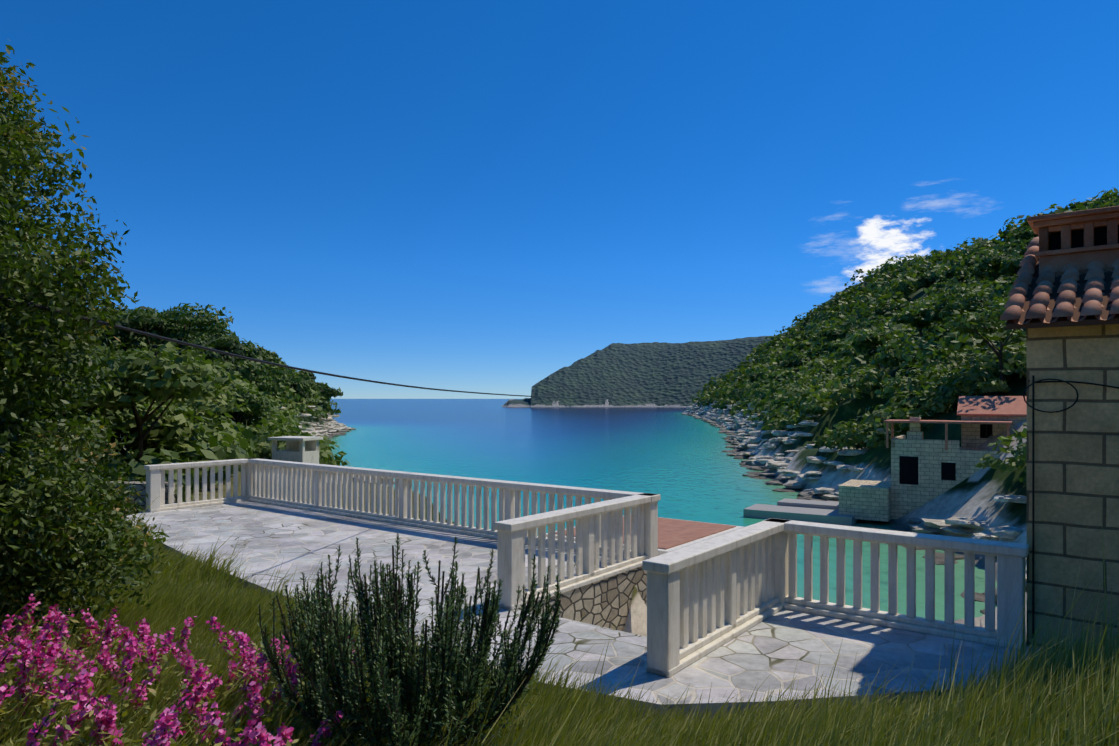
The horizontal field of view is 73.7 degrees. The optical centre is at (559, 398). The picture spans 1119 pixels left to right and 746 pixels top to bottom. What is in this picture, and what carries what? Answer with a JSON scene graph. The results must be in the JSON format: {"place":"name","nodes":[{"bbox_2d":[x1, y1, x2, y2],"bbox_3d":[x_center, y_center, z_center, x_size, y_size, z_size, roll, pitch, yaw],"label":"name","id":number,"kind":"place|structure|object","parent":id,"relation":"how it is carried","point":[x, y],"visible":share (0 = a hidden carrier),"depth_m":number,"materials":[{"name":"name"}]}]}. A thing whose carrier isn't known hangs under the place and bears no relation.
{"place":"outdoors","nodes":[
{"label":"outdoors","id":0,"kind":"place"},
{"bbox_2d":[0,243,1026,745],"bbox_3d":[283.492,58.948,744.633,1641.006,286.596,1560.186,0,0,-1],"label":"terrain","id":1,"kind":"structure","parent":0,"point":[640,375],"depth_m":81.01,"materials":[{"name":"grey stone"}]},
{"bbox_2d":[0,125,83,615],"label":"branches","id":2,"kind":"object","parent":1,"relation":"on","point":[12,453],"visible":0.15,"depth_m":6.00,"materials":[{"name":"plant"}]},
{"bbox_2d":[0,40,170,649],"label":"tree","id":3,"kind":"object","parent":1,"relation":"on","point":[60,490],"depth_m":5.82,"materials":[{"name":"green plant"}]},
{"bbox_2d":[34,481,174,511],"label":"garden wall","id":4,"kind":"structure","parent":1,"relation":"on","point":[141,486],"depth_m":16.53,"materials":[{"name":"grey stone"}]},
{"bbox_2d":[0,594,376,745],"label":"flowers","id":5,"kind":"object","parent":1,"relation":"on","point":[108,718],"visible":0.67,"depth_m":4.26,"materials":[{"name":"plant"}]},
{"bbox_2d":[268,436,322,467],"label":"chimney","id":6,"kind":"object","parent":1,"relation":"on","point":[304,449],"visible":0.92,"depth_m":40.21,"materials":[{"name":"beige paint"}]},
{"bbox_2d":[0,294,686,398],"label":"overhead cable","id":7,"kind":"object","parent":1,"relation":"on","point":[160,337],"visible":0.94,"depth_m":7.62,"materials":[{"name":"black plastic"}]},
{"bbox_2d":[257,533,560,745],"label":"rosemary","id":8,"kind":"object","parent":1,"relation":"on","point":[387,690],"depth_m":4.32,"materials":[{"name":"green plant"}]},
{"bbox_2d":[279,610,538,745],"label":"stems","id":9,"kind":"object","parent":8,"relation":"attached to","point":[428,696],"visible":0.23,"depth_m":4.34,"materials":[{"name":"plant"}]},
{"bbox_2d":[1,267,1017,467],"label":"tree branches","id":10,"kind":"object","parent":1,"relation":"on","point":[141,435],"depth_m":54.08,"materials":[{"name":"brown plant"}]},
{"bbox_2d":[0,192,1118,453],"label":"trees","id":11,"kind":"object","parent":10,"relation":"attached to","point":[186,382],"visible":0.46,"depth_m":64.70,"materials":[{"name":"green plant"}]},
{"bbox_2d":[0,477,1118,745],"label":"grass","id":12,"kind":"structure","parent":1,"relation":"on","point":[1066,695],"depth_m":5.19,"materials":[{"name":"green plant"}]},
{"bbox_2d":[0,187,1118,502],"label":"maquis shrubs","id":13,"kind":"object","parent":1,"relation":"on","point":[822,383],"visible":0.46,"depth_m":80.73,"materials":[{"name":"green plant"}]},
{"bbox_2d":[540,614,646,638],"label":"flagstone stairs","id":14,"kind":"structure","parent":1,"relation":"on","point":[603,627],"depth_m":8.46,"materials":[{"name":"grey stone"}]},
{"bbox_2d":[140,511,1049,657],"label":"rubble retaining walls","id":15,"kind":"structure","parent":1,"relation":"on","point":[608,600],"depth_m":10.14,"materials":[{"name":"beige stone"}]},
{"bbox_2d":[235,399,1026,613],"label":"shore boulders","id":16,"kind":"object","parent":1,"relation":"on","point":[740,438],"visible":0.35,"depth_m":75.03,"materials":[{"name":"stone"}]},
{"bbox_2d":[743,498,857,525],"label":"dock","id":17,"kind":"object","parent":1,"relation":"on","point":[824,512],"visible":0.54,"depth_m":50.31,"materials":[{"name":"grey concrete"}]},
{"bbox_2d":[839,415,1026,521],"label":"stone house","id":18,"kind":"structure","parent":1,"relation":"on","point":[888,501],"depth_m":47.66,"materials":[{"name":"grey stone"}]},
{"bbox_2d":[899,424,991,484],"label":"house windows","id":19,"kind":"structure","parent":18,"relation":"in","point":[908,469],"depth_m":47.68,"materials":[{"name":"black glass"}]},
{"bbox_2d":[883,419,1011,449],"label":"pergola","id":20,"kind":"object","parent":18,"relation":"on","point":[947,422],"visible":0.77,"depth_m":46.45,"materials":[{"name":"brown wood"}]},
{"bbox_2d":[980,424,992,437],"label":"cove house window frames","id":21,"kind":"structure","parent":18,"relation":"in","point":[986,431],"depth_m":47.73,"materials":[{"name":"brown wood"}]},
{"bbox_2d":[957,396,1026,415],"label":"tiled roof","id":22,"kind":"structure","parent":18,"relation":"on","point":[993,405],"depth_m":48.17,"materials":[{"name":"tile"}]},
{"bbox_2d":[1023,375,1118,642],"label":"house cables","id":23,"kind":"object","parent":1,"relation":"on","point":[1042,381],"visible":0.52,"depth_m":7.31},
{"bbox_2d":[0,0,1118,398],"label":"sky","id":24,"kind":"structure","parent":0,"point":[482,196],"materials":[{"name":"blue"}]},
{"bbox_2d":[124,501,1038,718],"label":"terrace paving","id":25,"kind":"structure","parent":0,"point":[269,535],"depth_m":7.72,"materials":[{"name":"grey stone"}]},
{"bbox_2d":[161,464,994,647],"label":"balusters","id":26,"kind":"object","parent":25,"relation":"on","point":[701,599],"visible":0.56,"depth_m":9.17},
{"bbox_2d":[144,458,1029,676],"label":"balustrade posts","id":27,"kind":"object","parent":25,"relation":"on","point":[667,656],"visible":0.88,"depth_m":8.46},
{"bbox_2d":[546,515,742,554],"bbox_3d":[2.696,4.131,23.097,4.300,0.120,4.900,0,0,38],"label":"roof edge","id":28,"kind":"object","parent":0,"point":[662,551],"depth_m":21.57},
{"bbox_2d":[555,516,735,549],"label":"boathouse roof tiles","id":29,"kind":"object","parent":28,"relation":"on","point":[673,532],"visible":0.43,"depth_m":22.87,"materials":[{"name":"tile"}]},
{"bbox_2d":[327,399,996,620],"bbox_3d":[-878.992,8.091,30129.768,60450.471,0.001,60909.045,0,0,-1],"label":"sea water","id":30,"kind":"structure","parent":0,"point":[684,467],"depth_m":102.62,"materials":[{"name":"teal liquid"}]},
{"bbox_2d":[1027,324,1118,655],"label":"house walls","id":31,"kind":"structure","parent":0,"point":[1076,465],"depth_m":7.14,"materials":[{"name":"beige stone"}]},
{"bbox_2d":[1006,260,1118,328],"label":"roof","id":32,"kind":"structure","parent":31,"relation":"on","point":[1065,321],"depth_m":7.25,"materials":[{"name":"brown ceramic"}]},
{"bbox_2d":[1000,237,1118,323],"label":"roof tiles","id":33,"kind":"object","parent":32,"relation":"on","point":[1092,300],"visible":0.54,"depth_m":7.50,"materials":[{"name":"brown ceramic"}]},
{"bbox_2d":[1027,206,1118,275],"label":"house chimney","id":34,"kind":"object","parent":32,"relation":"on","point":[1065,224],"visible":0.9,"depth_m":8.01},
{"bbox_2d":[1050,226,1118,249],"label":"chimney openings","id":35,"kind":"object","parent":34,"relation":"in","point":[1077,237],"visible":0.22,"depth_m":8.10,"materials":[{"name":"black"}]}
]}

